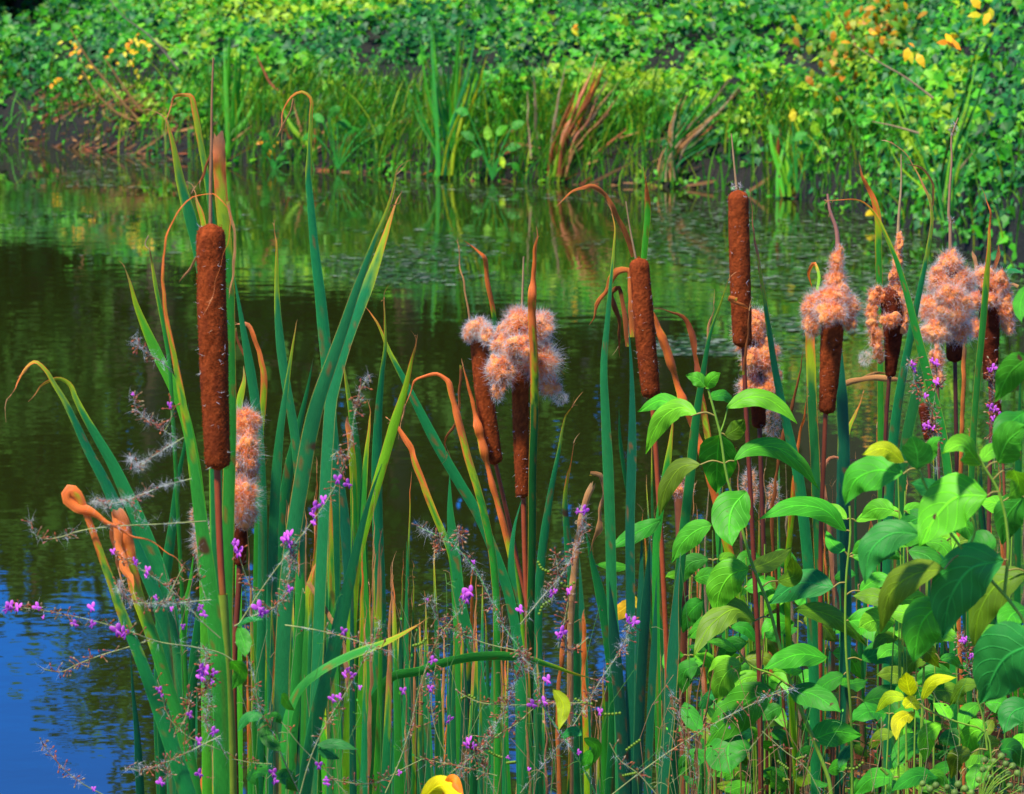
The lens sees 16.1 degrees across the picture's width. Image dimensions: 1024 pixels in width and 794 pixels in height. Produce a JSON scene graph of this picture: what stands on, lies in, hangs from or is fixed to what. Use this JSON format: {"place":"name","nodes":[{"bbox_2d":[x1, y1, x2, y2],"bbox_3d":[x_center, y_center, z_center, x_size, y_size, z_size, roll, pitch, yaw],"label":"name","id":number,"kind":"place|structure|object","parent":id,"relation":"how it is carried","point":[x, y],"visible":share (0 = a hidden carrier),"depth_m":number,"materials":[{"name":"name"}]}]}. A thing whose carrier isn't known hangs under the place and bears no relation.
{"place":"outdoors","nodes":[
{"label":"outdoors","id":0,"kind":"place"},
{"bbox_2d":[0,140,1023,793],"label":"water","id":1,"kind":"structure","parent":0,"point":[66,308],"depth_m":10.01,"materials":[{"name":"green liquid"}]},
{"bbox_2d":[389,541,419,793],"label":"cattail shoot","id":2,"kind":"object","parent":1,"relation":"in","point":[403,720],"visible":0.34,"depth_m":3.44,"materials":[{"name":"green plant"}]},
{"bbox_2d":[386,417,490,793],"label":"cattail shoot","id":3,"kind":"object","parent":1,"relation":"on","point":[463,619],"visible":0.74,"depth_m":3.55,"materials":[{"name":"green plant"}]},
{"bbox_2d":[366,308,527,793],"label":"cattail shoot","id":4,"kind":"object","parent":1,"relation":"on","point":[508,582],"visible":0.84,"depth_m":3.83,"materials":[{"name":"green plant"}]},
{"bbox_2d":[398,365,500,793],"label":"cattail shoot","id":5,"kind":"object","parent":1,"relation":"on","point":[458,424],"visible":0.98,"depth_m":3.63,"materials":[{"name":"green plant"}]},
{"bbox_2d":[447,569,476,777],"bbox_3d":[-0.051,0.546,3.439,0.036,0.781,0.071,0,8,0],"label":"cattail shoot","id":6,"kind":"object","parent":1,"relation":"in","point":[451,727],"visible":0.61,"depth_m":3.40,"materials":[{"name":"green plant"}]},
{"bbox_2d":[453,565,493,793],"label":"cattail shoot","id":7,"kind":"object","parent":1,"relation":"on","point":[468,669],"visible":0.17,"depth_m":3.94,"materials":[{"name":"green plant"}]},
{"bbox_2d":[455,238,525,668],"bbox_3d":[-0.026,0.322,4.172,0.114,1.010,0.063,4,9,26],"label":"cattail","id":8,"kind":"object","parent":1,"relation":"on","point":[475,335],"visible":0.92,"depth_m":4.13,"materials":[{"name":"plant"}]},
{"bbox_2d":[501,604,510,793],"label":"cattail shoot","id":9,"kind":"object","parent":1,"relation":"on","point":[505,766],"visible":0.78,"depth_m":3.52,"materials":[{"name":"green plant"}]},
{"bbox_2d":[0,154,1023,355],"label":"pond weed","id":10,"kind":"object","parent":1,"relation":"on","point":[717,340],"visible":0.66,"depth_m":13.48,"materials":[{"name":"green plant"}]},
{"bbox_2d":[480,227,569,793],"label":"cattail","id":11,"kind":"object","parent":1,"relation":"on","point":[520,341],"visible":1,"depth_m":3.96,"materials":[{"name":"plant"}]},
{"bbox_2d":[535,628,572,793],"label":"cattail shoot","id":12,"kind":"object","parent":1,"relation":"on","point":[541,780],"visible":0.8,"depth_m":3.63,"materials":[{"name":"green plant"}]},
{"bbox_2d":[534,394,580,793],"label":"cattail shoot","id":13,"kind":"object","parent":1,"relation":"on","point":[542,552],"visible":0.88,"depth_m":3.99,"materials":[{"name":"green plant"}]},
{"bbox_2d":[555,471,603,793],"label":"cattail shoot","id":14,"kind":"object","parent":1,"relation":"on","point":[571,608],"visible":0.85,"depth_m":3.75,"materials":[{"name":"green plant"}]},
{"bbox_2d":[563,433,614,793],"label":"cattail shoot","id":15,"kind":"object","parent":1,"relation":"on","point":[601,599],"visible":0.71,"depth_m":3.84,"materials":[{"name":"green plant"}]},
{"bbox_2d":[556,167,668,793],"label":"cattail","id":16,"kind":"object","parent":1,"relation":"on","point":[641,313],"visible":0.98,"depth_m":3.92,"materials":[{"name":"brown plant"}]},
{"bbox_2d":[600,201,643,793],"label":"cattail shoot","id":17,"kind":"object","parent":1,"relation":"on","point":[629,477],"visible":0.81,"depth_m":3.62,"materials":[{"name":"green plant"}]},
{"bbox_2d":[651,476,694,793],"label":"cattail","id":18,"kind":"object","parent":1,"relation":"on","point":[678,494],"visible":0.2,"depth_m":4.57,"materials":[{"name":"plant"}]},
{"bbox_2d":[641,447,722,793],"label":"cattail shoot","id":19,"kind":"object","parent":1,"relation":"on","point":[701,782],"visible":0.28,"depth_m":4.38,"materials":[{"name":"green plant"}]},
{"bbox_2d":[652,272,735,793],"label":"cattail shoot","id":20,"kind":"object","parent":1,"relation":"on","point":[673,656],"visible":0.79,"depth_m":3.69,"materials":[{"name":"green plant"}]},
{"bbox_2d":[654,307,755,793],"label":"cattail shoot","id":21,"kind":"object","parent":1,"relation":"on","point":[668,357],"visible":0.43,"depth_m":4.29,"materials":[{"name":"brown plant"}]},
{"bbox_2d":[695,458,766,793],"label":"cattail shoot","id":22,"kind":"object","parent":1,"relation":"on","point":[705,686],"visible":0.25,"depth_m":4.22,"materials":[{"name":"green plant"}]},
{"bbox_2d":[727,134,762,793],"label":"cattail","id":23,"kind":"object","parent":1,"relation":"on","point":[739,298],"visible":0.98,"depth_m":3.81,"materials":[{"name":"brown plant"}]},
{"bbox_2d":[728,302,785,793],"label":"cattail","id":24,"kind":"object","parent":1,"relation":"on","point":[759,368],"visible":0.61,"depth_m":4.12,"materials":[{"name":"plant"}]},
{"bbox_2d":[795,194,862,792],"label":"cattail","id":25,"kind":"object","parent":1,"relation":"on","point":[831,309],"visible":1,"depth_m":3.92,"materials":[{"name":"plant"}]},
{"bbox_2d":[0,0,1023,276],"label":"bank","id":26,"kind":"structure","parent":0,"point":[72,132],"depth_m":17.79,"materials":[{"name":"green plant"}]},
{"bbox_2d":[0,67,162,154],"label":"brush weeds","id":27,"kind":"object","parent":26,"relation":"on","point":[85,114],"visible":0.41,"depth_m":19.61,"materials":[{"name":"green plant"}]},
{"bbox_2d":[217,30,254,158],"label":"reed clump","id":28,"kind":"object","parent":26,"relation":"on","point":[229,125],"visible":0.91,"depth_m":18.38,"materials":[{"name":"green plant"}]},
{"bbox_2d":[302,106,386,168],"bbox_3d":[-0.823,-1.275,17.759,0.413,0.317,0.097,0,8,0],"label":"marsh plant","id":29,"kind":"object","parent":26,"relation":"on","point":[342,123],"visible":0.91,"depth_m":17.76,"materials":[{"name":"green plant"}]},
{"bbox_2d":[409,18,486,175],"bbox_3d":[-0.308,-1.455,17.383,0.306,0.793,0.223,-6,10,-36],"label":"reed clump","id":30,"kind":"object","parent":26,"relation":"on","point":[448,116],"visible":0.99,"depth_m":17.35,"materials":[{"name":"green plant"}]},
{"bbox_2d":[453,107,524,179],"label":"marsh plant","id":31,"kind":"object","parent":26,"relation":"on","point":[469,135],"visible":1,"depth_m":17.16,"materials":[{"name":"green plant"}]},
{"bbox_2d":[23,72,997,231],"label":"bank litter","id":32,"kind":"object","parent":26,"relation":"on","point":[36,106],"visible":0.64,"depth_m":18.94,"materials":[{"name":"brown plant"}]},
{"bbox_2d":[0,0,1023,259],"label":"climbing vines","id":33,"kind":"object","parent":26,"relation":"on","point":[18,34],"visible":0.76,"depth_m":18.61,"materials":[{"name":"green plant"}]},
{"bbox_2d":[50,0,993,149],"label":"turned leaves","id":34,"kind":"object","parent":26,"relation":"on","point":[949,41],"visible":0.88,"depth_m":9.59,"materials":[{"name":"yellow plant"}]},
{"bbox_2d":[547,54,620,176],"bbox_3d":[0.317,-1.339,17.169,0.351,0.603,0.240,-3,8,-23],"label":"reed clump","id":35,"kind":"object","parent":26,"relation":"on","point":[577,110],"visible":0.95,"depth_m":17.09,"materials":[{"name":"brown plant"}]},
{"bbox_2d":[146,72,1023,273],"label":"shoreline weeds","id":36,"kind":"object","parent":26,"relation":"on","point":[822,203],"visible":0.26,"depth_m":16.33,"materials":[{"name":"green plant"}]},
{"bbox_2d":[657,72,743,181],"bbox_3d":[0.854,-1.264,16.937,0.422,0.524,0.223,-3,8,-20],"label":"reed clump","id":37,"kind":"object","parent":26,"relation":"on","point":[683,144],"visible":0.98,"depth_m":16.87,"materials":[{"name":"brown plant"}]},
{"bbox_2d":[769,114,813,196],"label":"reed clump","id":38,"kind":"object","parent":26,"relation":"on","point":[781,187],"visible":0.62,"depth_m":16.19,"materials":[{"name":"green plant"}]},
{"bbox_2d":[767,108,819,192],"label":"marsh plant","id":39,"kind":"object","parent":26,"relation":"on","point":[796,137],"visible":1,"depth_m":15.95,"materials":[{"name":"green plant"}]},
{"bbox_2d":[747,0,934,117],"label":"yellowing bush","id":40,"kind":"object","parent":26,"relation":"on","point":[851,50],"visible":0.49,"depth_m":15.91,"materials":[{"name":"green plant"}]},
{"bbox_2d":[801,0,1023,259],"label":"steep bank vines","id":41,"kind":"object","parent":26,"relation":"on","point":[998,7],"visible":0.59,"depth_m":14.61,"materials":[{"name":"green plant"}]},
{"bbox_2d":[884,33,991,219],"bbox_3d":[1.626,-1.013,13.589,0.400,0.714,0.203,-4,9,-25],"label":"reed clump","id":42,"kind":"object","parent":26,"relation":"on","point":[938,206],"visible":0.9,"depth_m":13.57,"materials":[{"name":"green plant"}]},
{"bbox_2d":[903,356,946,479],"bbox_3d":[0.418,0.024,3.635,0.056,0.146,0.046,-3,8,-24],"label":"tick trefoil","id":43,"kind":"object","parent":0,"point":[928,423],"visible":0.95,"depth_m":3.63,"materials":[{"name":"purple plant"}]},
{"bbox_2d":[930,740,1023,793],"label":"shore","id":44,"kind":"structure","parent":0,"point":[990,773],"depth_m":4.19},
{"bbox_2d":[5,360,182,793],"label":"cattail shoot","id":45,"kind":"object","parent":44,"relation":"on","point":[148,553],"visible":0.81,"depth_m":2.87,"materials":[{"name":"green plant"}]},
{"bbox_2d":[61,485,195,793],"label":"cattail shoot","id":46,"kind":"object","parent":44,"relation":"on","point":[73,498],"visible":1,"depth_m":2.62,"materials":[{"name":"green plant"}]},
{"bbox_2d":[3,599,233,660],"bbox_3d":[-0.286,0.169,2.598,0.174,0.056,0.035,-1,8,-8],"label":"tick trefoil","id":47,"kind":"object","parent":46,"relation":"attached to","point":[10,608],"visible":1,"depth_m":2.59,"materials":[{"name":"purple plant"}]},
{"bbox_2d":[109,546,215,629],"bbox_3d":[-0.251,0.136,2.592,0.079,0.063,0.039,-2,8,-17],"label":"tick trefoil","id":48,"kind":"object","parent":46,"relation":"attached to","point":[164,602],"visible":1,"depth_m":2.59,"materials":[{"name":"purple plant"}]},
{"bbox_2d":[126,736,219,786],"bbox_3d":[-0.246,0.261,2.612,0.078,0.044,0.035,-2,8,-16],"label":"tick trefoil","id":49,"kind":"object","parent":46,"relation":"attached to","point":[159,781],"visible":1,"depth_m":2.61,"materials":[{"name":"purple plant"}]},
{"bbox_2d":[153,641,227,759],"bbox_3d":[-0.234,0.221,2.610,0.061,0.094,0.038,-1,8,-11],"label":"tick trefoil","id":50,"kind":"object","parent":49,"relation":"attached to","point":[203,671],"visible":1,"depth_m":2.60,"materials":[{"name":"purple plant"}]},
{"bbox_2d":[109,508,201,793],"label":"cattail shoot","id":51,"kind":"object","parent":44,"relation":"on","point":[123,543],"visible":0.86,"depth_m":2.73,"materials":[{"name":"green plant"}]},
{"bbox_2d":[130,403,200,793],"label":"cattail shoot","id":52,"kind":"object","parent":44,"relation":"on","point":[195,654],"visible":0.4,"depth_m":3.13,"materials":[{"name":"green plant"}]},
{"bbox_2d":[122,264,211,793],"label":"cattail shoot","id":53,"kind":"object","parent":44,"relation":"on","point":[150,339],"visible":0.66,"depth_m":3.02,"materials":[{"name":"green plant"}]},
{"bbox_2d":[142,93,221,793],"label":"cattail shoot","id":54,"kind":"object","parent":44,"relation":"on","point":[190,218],"visible":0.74,"depth_m":2.87,"materials":[{"name":"green plant"}]},
{"bbox_2d":[161,58,236,793],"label":"cattail","id":55,"kind":"object","parent":44,"relation":"on","point":[214,258],"visible":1,"depth_m":2.71,"materials":[{"name":"green plant"}]},
{"bbox_2d":[186,401,266,793],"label":"cattail","id":56,"kind":"object","parent":44,"relation":"on","point":[249,422],"visible":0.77,"depth_m":3.07,"materials":[{"name":"plant"}]},
{"bbox_2d":[234,276,266,793],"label":"cattail shoot","id":57,"kind":"object","parent":44,"relation":"on","point":[260,563],"visible":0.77,"depth_m":3.18,"materials":[{"name":"green plant"}]},
{"bbox_2d":[229,530,299,688],"bbox_3d":[-0.183,0.154,2.601,0.070,0.129,0.036,4,9,29],"label":"tick trefoil","id":58,"kind":"object","parent":44,"relation":"on","point":[243,644],"visible":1,"depth_m":2.59,"materials":[{"name":"purple plant"}]},
{"bbox_2d":[239,372,373,622],"bbox_3d":[-0.149,0.073,2.586,0.110,0.195,0.035,2,8,12],"label":"tick trefoil","id":59,"kind":"object","parent":58,"relation":"attached to","point":[287,534],"visible":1,"depth_m":2.58,"materials":[{"name":"purple plant"}]},
{"bbox_2d":[245,530,299,793],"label":"cattail shoot","id":60,"kind":"object","parent":44,"relation":"on","point":[251,751],"visible":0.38,"depth_m":3.10,"materials":[{"name":"green plant"}]},
{"bbox_2d":[267,218,312,793],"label":"cattail shoot","id":61,"kind":"object","parent":44,"relation":"on","point":[279,494],"visible":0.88,"depth_m":3.10,"materials":[{"name":"green plant"}]},
{"bbox_2d":[277,91,339,793],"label":"cattail shoot","id":62,"kind":"object","parent":44,"relation":"on","point":[322,321],"visible":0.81,"depth_m":2.97,"materials":[{"name":"green plant"}]},
{"bbox_2d":[288,564,349,793],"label":"cattail shoot","id":63,"kind":"object","parent":44,"relation":"on","point":[299,660],"visible":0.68,"depth_m":2.93,"materials":[{"name":"green plant"}]},
{"bbox_2d":[274,160,413,793],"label":"cattail shoot","id":64,"kind":"object","parent":44,"relation":"on","point":[326,388],"visible":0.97,"depth_m":2.79,"materials":[{"name":"green plant"}]},
{"bbox_2d":[313,506,382,793],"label":"cattail shoot","id":65,"kind":"object","parent":44,"relation":"on","point":[323,736],"visible":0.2,"depth_m":3.06,"materials":[{"name":"green plant"}]},
{"bbox_2d":[310,475,392,793],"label":"cattail shoot","id":66,"kind":"object","parent":44,"relation":"on","point":[354,765],"visible":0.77,"depth_m":3.05,"materials":[{"name":"green plant"}]},
{"bbox_2d":[337,368,367,724],"bbox_3d":[-0.151,0.454,3.423,0.028,0.993,0.068,-2,8,-13],"label":"cattail shoot","id":67,"kind":"object","parent":44,"relation":"on","point":[355,464],"visible":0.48,"depth_m":3.36,"materials":[{"name":"green plant"}]},
{"bbox_2d":[279,619,425,793],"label":"cattail shoot","id":68,"kind":"object","parent":44,"relation":"on","point":[303,684],"visible":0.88,"depth_m":2.77,"materials":[{"name":"green plant"}]},
{"bbox_2d":[325,497,382,793],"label":"cattail shoot","id":69,"kind":"object","parent":44,"relation":"on","point":[364,764],"visible":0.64,"depth_m":3.00,"materials":[{"name":"green plant"}]},
{"bbox_2d":[297,332,417,793],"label":"cattail shoot","id":70,"kind":"object","parent":44,"relation":"on","point":[341,618],"visible":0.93,"depth_m":2.82,"materials":[{"name":"green plant"}]},
{"bbox_2d":[359,286,387,762],"bbox_3d":[-0.126,0.421,3.369,0.018,1.062,0.062,-2,8,-15],"label":"cattail shoot","id":71,"kind":"object","parent":44,"relation":"on","point":[376,453],"visible":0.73,"depth_m":3.31,"materials":[{"name":"green plant"}]},
{"bbox_2d":[393,575,430,793],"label":"cattail shoot","id":72,"kind":"object","parent":44,"relation":"on","point":[423,733],"visible":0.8,"depth_m":3.30,"materials":[{"name":"green plant"}]},
{"bbox_2d":[433,541,482,793],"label":"cattail shoot","id":73,"kind":"object","parent":44,"relation":"on","point":[473,783],"visible":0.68,"depth_m":3.27,"materials":[{"name":"green plant"}]},
{"bbox_2d":[367,651,593,793],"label":"cattail shoot","id":74,"kind":"object","parent":44,"relation":"on","point":[463,658],"visible":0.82,"depth_m":3.05,"materials":[{"name":"green plant"}]},
{"bbox_2d":[153,556,1023,793],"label":"weed tangle","id":75,"kind":"object","parent":44,"relation":"on","point":[551,751],"visible":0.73,"depth_m":2.94,"materials":[{"name":"plant"}]},
{"bbox_2d":[227,642,358,793],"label":"tick trefoil","id":76,"kind":"object","parent":75,"relation":"on","point":[268,736],"visible":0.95,"depth_m":2.67,"materials":[{"name":"green plant"}]},
{"bbox_2d":[385,585,479,792],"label":"tick trefoil","id":77,"kind":"object","parent":75,"relation":"on","point":[466,595],"visible":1,"depth_m":2.75,"materials":[{"name":"purple plant"}]},
{"bbox_2d":[329,648,581,793],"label":"tick trefoil","id":78,"kind":"object","parent":75,"relation":"on","point":[468,744],"visible":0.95,"depth_m":2.86,"materials":[{"name":"brown plant"}]},
{"bbox_2d":[411,520,601,793],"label":"tick trefoil","id":79,"kind":"object","parent":75,"relation":"attached to","point":[589,757],"visible":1,"depth_m":2.81,"materials":[{"name":"brown plant"}]},
{"bbox_2d":[454,613,639,792],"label":"tick trefoil","id":80,"kind":"object","parent":75,"relation":"attached to","point":[561,633],"visible":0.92,"depth_m":2.85,"materials":[{"name":"purple plant"}]},
{"bbox_2d":[515,504,593,645],"bbox_3d":[0.035,0.140,2.853,0.066,0.120,0.045,0,8,0],"label":"tick trefoil","id":81,"kind":"object","parent":80,"relation":"attached to","point":[557,573],"visible":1,"depth_m":2.84,"materials":[{"name":"purple plant"}]},
{"bbox_2d":[609,685,888,793],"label":"tick trefoil","id":82,"kind":"object","parent":75,"relation":"attached to","point":[778,761],"visible":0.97,"depth_m":2.81,"materials":[{"name":"brown plant"}]},
{"bbox_2d":[919,753,1022,793],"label":"berry cluster","id":83,"kind":"object","parent":75,"relation":"attached to","point":[990,778],"visible":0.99,"depth_m":2.77,"materials":[{"name":"green plant"}]},
{"bbox_2d":[574,540,656,793],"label":"cattail shoot","id":84,"kind":"object","parent":44,"relation":"on","point":[619,699],"visible":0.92,"depth_m":3.30,"materials":[{"name":"green plant"}]},
{"bbox_2d":[596,371,861,793],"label":"dogwood shrub","id":85,"kind":"object","parent":44,"relation":"on","point":[719,456],"visible":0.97,"depth_m":3.51,"materials":[{"name":"green plant"}]},
{"bbox_2d":[662,530,860,793],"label":"dogwood shrub","id":86,"kind":"object","parent":44,"relation":"on","point":[694,562],"visible":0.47,"depth_m":4.05,"materials":[{"name":"green plant"}]},
{"bbox_2d":[770,262,824,793],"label":"cattail shoot","id":87,"kind":"object","parent":44,"relation":"on","point":[811,399],"visible":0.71,"depth_m":4.01,"materials":[{"name":"green plant"}]},
{"bbox_2d":[750,187,851,793],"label":"cattail shoot","id":88,"kind":"object","parent":44,"relation":"on","point":[800,490],"visible":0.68,"depth_m":3.95,"materials":[{"name":"green plant"}]},
{"bbox_2d":[759,496,922,793],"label":"dogwood shrub","id":89,"kind":"object","parent":44,"relation":"on","point":[814,582],"visible":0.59,"depth_m":3.67,"materials":[{"name":"green plant"}]},
{"bbox_2d":[678,623,1023,793],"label":"undergrowth bush","id":90,"kind":"object","parent":44,"relation":"on","point":[772,711],"visible":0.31,"depth_m":3.94,"materials":[{"name":"green plant"}]},
{"bbox_2d":[826,451,876,793],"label":"cattail shoot","id":91,"kind":"object","parent":44,"relation":"on","point":[859,651],"visible":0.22,"depth_m":4.40,"materials":[{"name":"green plant"}]},
{"bbox_2d":[858,160,883,793],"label":"cattail shoot","id":92,"kind":"object","parent":44,"relation":"on","point":[879,281],"visible":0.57,"depth_m":4.17,"materials":[{"name":"green plant"}]},
{"bbox_2d":[857,154,913,793],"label":"cattail","id":93,"kind":"object","parent":44,"relation":"on","point":[894,314],"visible":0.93,"depth_m":4.02,"materials":[{"name":"plant"}]},
{"bbox_2d":[824,199,957,792],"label":"cattail shoot","id":94,"kind":"object","parent":44,"relation":"on","point":[924,363],"visible":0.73,"depth_m":3.75,"materials":[{"name":"green plant"}]},
{"bbox_2d":[882,139,933,793],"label":"cattail shoot","id":95,"kind":"object","parent":44,"relation":"on","point":[888,566],"visible":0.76,"depth_m":3.81,"materials":[{"name":"green plant"}]},
{"bbox_2d":[792,646,1023,793],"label":"plant litter","id":96,"kind":"object","parent":44,"relation":"on","point":[870,765],"visible":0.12,"depth_m":4.27,"materials":[{"name":"brown plant"}]},
{"bbox_2d":[842,287,1023,703],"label":"dogwood shrub","id":97,"kind":"object","parent":44,"relation":"on","point":[976,579],"visible":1,"depth_m":2.38,"materials":[{"name":"green plant"}]},
{"bbox_2d":[852,477,1023,793],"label":"dogwood shrub","id":98,"kind":"object","parent":44,"relation":"on","point":[943,546],"visible":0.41,"depth_m":3.36,"materials":[{"name":"green plant"}]},
{"bbox_2d":[914,118,977,793],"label":"cattail","id":99,"kind":"object","parent":44,"relation":"on","point":[946,305],"visible":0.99,"depth_m":3.86,"materials":[{"name":"plant"}]},
{"bbox_2d":[876,672,1023,793],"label":"dogwood shrub","id":100,"kind":"object","parent":44,"relation":"on","point":[1009,711],"visible":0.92,"depth_m":2.97,"materials":[{"name":"green plant"}]},
{"bbox_2d":[957,186,991,793],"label":"cattail shoot","id":101,"kind":"object","parent":44,"relation":"on","point":[978,366],"visible":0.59,"depth_m":3.59,"materials":[{"name":"green plant"}]},
{"bbox_2d":[969,237,1018,785],"bbox_3d":[0.530,0.160,4.062,0.066,0.695,0.117,-6,10,-38],"label":"cattail","id":102,"kind":"object","parent":44,"relation":"on","point":[1000,302],"visible":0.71,"depth_m":4.02,"materials":[{"name":"plant"}]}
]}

